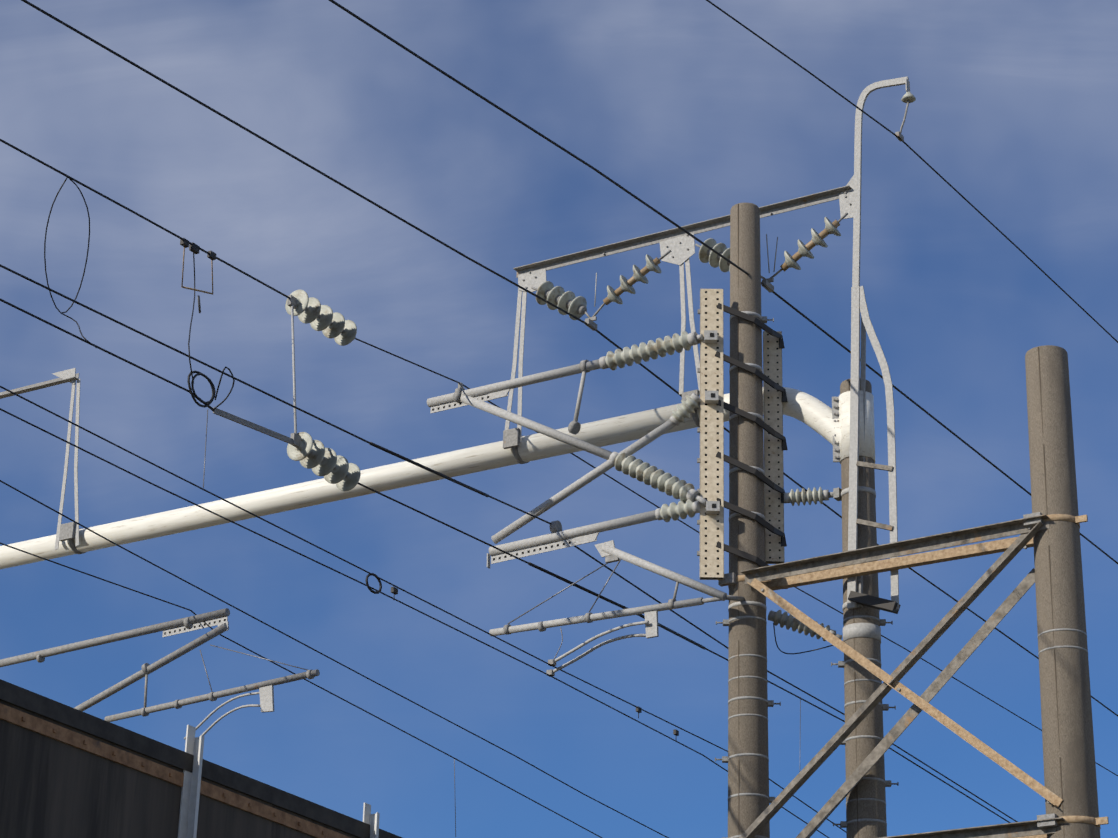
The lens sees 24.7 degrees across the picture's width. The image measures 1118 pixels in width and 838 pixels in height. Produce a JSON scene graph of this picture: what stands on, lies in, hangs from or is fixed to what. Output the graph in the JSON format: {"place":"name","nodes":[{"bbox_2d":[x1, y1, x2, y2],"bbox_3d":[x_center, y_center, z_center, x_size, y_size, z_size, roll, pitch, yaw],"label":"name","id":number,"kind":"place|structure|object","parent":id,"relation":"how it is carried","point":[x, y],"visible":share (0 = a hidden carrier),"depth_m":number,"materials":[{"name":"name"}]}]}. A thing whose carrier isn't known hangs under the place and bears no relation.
{"place":"outdoors","nodes":[
{"label":"outdoors","id":0,"kind":"place"},
{"bbox_2d":[0,608,319,739],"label":"cantilever","id":1,"kind":"object","parent":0,"point":[220,620],"visible":0.92,"depth_m":28.19,"materials":[{"name":"metal"}]},
{"bbox_2d":[0,0,1117,837],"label":"overhead wires","id":2,"kind":"object","parent":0,"point":[318,458],"visible":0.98,"depth_m":23.82,"materials":[{"name":"grey metal"}]},
{"bbox_2d":[0,0,1117,837],"label":"sky","id":3,"kind":"structure","parent":0,"point":[677,103],"materials":[{"name":"blue"}]},
{"bbox_2d":[1025,345,1099,837],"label":"stay pole","id":4,"kind":"object","parent":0,"point":[1070,779],"visible":1,"depth_m":22.57,"materials":[{"name":"grey concrete"}]},
{"bbox_2d":[718,512,1108,837],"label":"cross bracing","id":5,"kind":"object","parent":4,"relation":"attached to","point":[766,581],"visible":0.81,"depth_m":23.24,"materials":[{"name":"metal"}]},
{"label":"ground","id":6,"kind":"structure","parent":0,"visible":0},
{"bbox_2d":[0,679,401,837],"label":"noise barrier wall","id":7,"kind":"structure","parent":6,"relation":"on","point":[66,771],"depth_m":16.56,"materials":[{"name":"dark stained wood"},{"name":"steel"}]},
{"bbox_2d":[715,203,780,837],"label":"pole","id":8,"kind":"object","parent":6,"relation":"on","point":[746,759],"visible":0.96,"depth_m":24.45,"materials":[{"name":"concrete"}]},
{"bbox_2d":[697,289,787,611],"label":"pole channels","id":9,"kind":"object","parent":8,"relation":"attached to","point":[711,460],"visible":0.88,"depth_m":24.98,"materials":[{"name":"grey metal"}]},
{"bbox_2d":[427,330,744,676],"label":"cantilevers","id":10,"kind":"object","parent":9,"relation":"attached to","point":[625,461],"visible":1,"depth_m":25.15,"materials":[{"name":"metal"}]},
{"bbox_2d":[831,379,898,837],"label":"utility pole","id":11,"kind":"object","parent":6,"relation":"on","point":[866,807],"visible":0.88,"depth_m":23.87,"materials":[{"name":"concrete"}]},
{"bbox_2d":[0,387,874,568],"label":"horizontal support beam","id":12,"kind":"structure","parent":11,"relation":"attached to","point":[828,423],"depth_m":27.57,"materials":[{"name":"white metal"}]},
{"bbox_2d":[0,368,85,553],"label":"support bracket","id":13,"kind":"object","parent":12,"relation":"on","point":[68,531],"visible":0.79,"depth_m":30.37,"materials":[{"name":"metal"}]},
{"bbox_2d":[503,175,853,463],"bbox_3d":[1.275,-0.986,26.534,4.126,2.335,0.430,-12,-27,29],"label":"support frame","id":14,"kind":"object","parent":12,"relation":"on","point":[679,243],"visible":0.85,"depth_m":26.77,"materials":[{"name":"grey metal"}]},
{"bbox_2d":[531,213,846,330],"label":"insulators","id":15,"kind":"object","parent":14,"relation":"hanging from","point":[570,302],"visible":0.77,"depth_m":26.76,"materials":[{"name":"grey ceramic"}]},
{"bbox_2d":[768,487,880,653],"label":"insulators","id":16,"kind":"object","parent":11,"relation":"attached to","point":[853,630],"visible":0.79,"depth_m":24.46,"materials":[{"name":"ceramic"}]},
{"bbox_2d":[841,77,915,613],"bbox_3d":[3.110,-0.780,25.119,1.026,5.722,0.431,-27,-36,48],"label":"earth wire bracket","id":17,"kind":"object","parent":11,"relation":"attached to","point":[857,597],"visible":0.75,"depth_m":24.87,"materials":[{"name":"metal"}]}
]}

